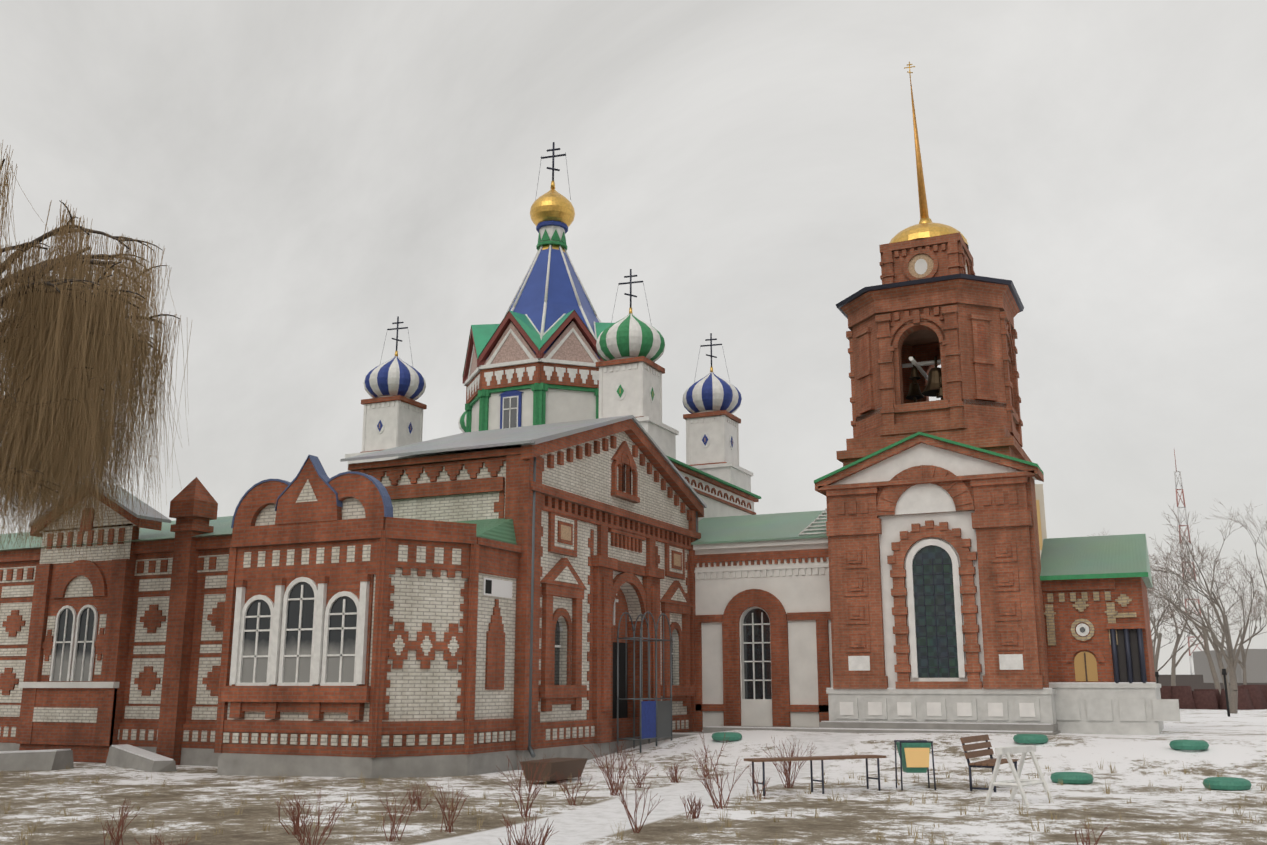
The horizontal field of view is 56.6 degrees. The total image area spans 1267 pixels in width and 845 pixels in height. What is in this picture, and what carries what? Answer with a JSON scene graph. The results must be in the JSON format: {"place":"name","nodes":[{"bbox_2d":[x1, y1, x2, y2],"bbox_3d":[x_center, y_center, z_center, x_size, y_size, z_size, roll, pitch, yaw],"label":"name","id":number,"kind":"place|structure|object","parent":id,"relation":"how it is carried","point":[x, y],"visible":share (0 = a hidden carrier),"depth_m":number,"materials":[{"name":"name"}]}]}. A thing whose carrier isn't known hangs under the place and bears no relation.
{"place":"outdoors","nodes":[
{"label":"outdoors","id":0,"kind":"place"},
{"bbox_2d":[345,269,752,494],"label":"small onion-domed towers","id":1,"kind":"structure","parent":0,"point":[630,346],"depth_m":42.48,"materials":[{"name":"white paint"}]},
{"bbox_2d":[0,709,1266,844],"bbox_3d":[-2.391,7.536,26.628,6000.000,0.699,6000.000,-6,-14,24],"label":"ground","id":2,"kind":"structure","parent":0,"point":[190,805],"depth_m":19.29,"materials":[{"name":"white snow"}]},
{"bbox_2d":[0,746,176,771],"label":"concrete blocks","id":3,"kind":"structure","parent":2,"relation":"on","point":[54,760],"depth_m":25.93,"materials":[{"name":"grey concrete"}]},
{"bbox_2d":[0,682,1155,760],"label":"snow caps","id":4,"kind":"object","parent":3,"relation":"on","point":[141,752],"visible":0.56,"depth_m":30.56,"materials":[{"name":"white snow"}]},
{"bbox_2d":[0,143,191,562],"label":"willow tree","id":5,"kind":"object","parent":2,"relation":"on","point":[70,348],"visible":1,"depth_m":25.97,"materials":[{"name":"brown plant"}]},
{"bbox_2d":[0,477,232,766],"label":"church annex","id":6,"kind":"object","parent":2,"relation":"on","point":[100,654],"visible":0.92,"depth_m":29.35,"materials":[{"name":"brown brick"}]},
{"bbox_2d":[214,455,521,777],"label":"church apse","id":7,"kind":"structure","parent":2,"relation":"on","point":[367,633],"depth_m":24.92,"materials":[{"name":"brown brick"}]},
{"bbox_2d":[340,415,706,769],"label":"church gable block","id":8,"kind":"structure","parent":2,"relation":"on","point":[619,502],"depth_m":29.84,"materials":[{"name":"brown brick"}]},
{"bbox_2d":[462,142,613,431],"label":"tower","id":9,"kind":"structure","parent":8,"relation":"on","point":[533,357],"depth_m":42.08,"materials":[{"name":"blue metal"}]},
{"bbox_2d":[528,457,697,757],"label":"drainpipes","id":10,"kind":"object","parent":8,"relation":"attached to","point":[531,752],"visible":0.23,"depth_m":27.09,"materials":[{"name":"brown metal"}]},
{"bbox_2d":[520,758,587,780],"bbox_3d":[-1.557,6.833,23.164,0.700,0.350,1.500,-6,-14,24],"label":"planter","id":11,"kind":"object","parent":2,"relation":"on","point":[564,768],"visible":0.93,"depth_m":22.72,"materials":[{"name":"brown wood"}]},
{"bbox_2d":[101,732,1108,844],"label":"shrubs","id":12,"kind":"object","parent":2,"relation":"on","point":[296,827],"visible":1,"depth_m":15.32,"materials":[{"name":"brown plant"}]},
{"bbox_2d":[0,748,1266,844],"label":"dry grass tufts","id":13,"kind":"object","parent":2,"relation":"on","point":[513,806],"visible":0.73,"depth_m":17.38,"materials":[{"name":"beige plant"}]},
{"bbox_2d":[617,611,671,752],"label":"entrance gate","id":14,"kind":"structure","parent":2,"relation":"on","point":[656,719],"depth_m":31.09,"materials":[{"name":"black metal"}]},
{"bbox_2d":[666,455,760,520],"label":"church","id":15,"kind":"structure","parent":2,"relation":"on","point":[720,497],"depth_m":41.70,"materials":[{"name":"white paint"}]},
{"bbox_2d":[691,508,832,731],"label":"church wing","id":16,"kind":"structure","parent":2,"relation":"on","point":[763,648],"depth_m":35.23,"materials":[{"name":"white paint"}]},
{"bbox_2d":[744,755,885,795],"bbox_3d":[3.231,6.208,20.696,2.750,0.613,0.400,6,-14,-25],"label":"long bench","id":17,"kind":"object","parent":2,"relation":"on","point":[810,758],"visible":0.92,"depth_m":20.63,"materials":[{"name":"brown metal"}]},
{"bbox_2d":[665,722,1060,739],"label":"church platform","id":18,"kind":"structure","parent":2,"relation":"on","point":[1009,727],"depth_m":31.44,"materials":[{"name":"grey concrete"}]},
{"bbox_2d":[894,740,935,789],"bbox_3d":[5.095,6.208,21.305,0.628,0.855,0.451,0,-13,-2],"label":"litter bin","id":19,"kind":"object","parent":2,"relation":"on","point":[914,755],"visible":0.88,"depth_m":21.14,"materials":[{"name":"green"}]},
{"bbox_2d":[814,62,1056,723],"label":"bell tower","id":20,"kind":"structure","parent":2,"relation":"on","point":[936,604],"depth_m":33.06,"materials":[{"name":"red brick"}]},
{"bbox_2d":[711,732,1251,790],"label":"painted tires","id":21,"kind":"object","parent":2,"relation":"on","point":[1228,783],"visible":0.94,"depth_m":22.95,"materials":[{"name":"green rubber"}]},
{"bbox_2d":[960,734,1017,791],"bbox_3d":[6.535,6.227,21.551,0.592,0.926,1.700,-8,-15,31],"label":"park bench","id":22,"kind":"object","parent":2,"relation":"on","point":[990,763],"visible":0.79,"depth_m":21.37,"materials":[{"name":"brown wood"}]},
{"bbox_2d":[985,745,1053,806],"bbox_3d":[6.111,5.615,18.698,0.743,0.891,1.250,-11,-17,41],"label":"sawhorse","id":23,"kind":"object","parent":2,"relation":"on","point":[1016,782],"visible":0.88,"depth_m":18.51,"materials":[{"name":"white paint"}]},
{"bbox_2d":[1040,534,1179,734],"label":"annex building","id":24,"kind":"structure","parent":2,"relation":"on","point":[1096,612],"depth_m":31.27,"materials":[{"name":"brown brick"}]},
{"bbox_2d":[1093,500,1266,713],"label":"bare trees","id":25,"kind":"object","parent":2,"relation":"on","point":[1231,662],"visible":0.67,"depth_m":60.68,"materials":[{"name":"grey plant"}]},
{"bbox_2d":[1174,450,1204,674],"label":"radio mast","id":26,"kind":"object","parent":2,"relation":"on","point":[1192,560],"visible":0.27,"depth_m":293.84,"materials":[{"name":"grey"}]},
{"bbox_2d":[1155,669,1229,716],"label":"lamp posts","id":27,"kind":"object","parent":2,"relation":"on","point":[1224,673],"visible":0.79,"depth_m":49.20,"materials":[{"name":"black metal"}]},
{"bbox_2d":[1160,685,1266,709],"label":"fence","id":28,"kind":"object","parent":2,"relation":"on","point":[1252,697],"visible":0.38,"depth_m":64.03,"materials":[{"name":"red brick"}]},
{"bbox_2d":[0,0,1266,674],"label":"sky","id":29,"kind":"structure","parent":0,"point":[310,176],"materials":[{"name":"grey"}]},
{"bbox_2d":[1035,484,1266,690],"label":"background buildings","id":30,"kind":"structure","parent":0,"point":[1256,668],"depth_m":148.51,"materials":[{"name":"white"}]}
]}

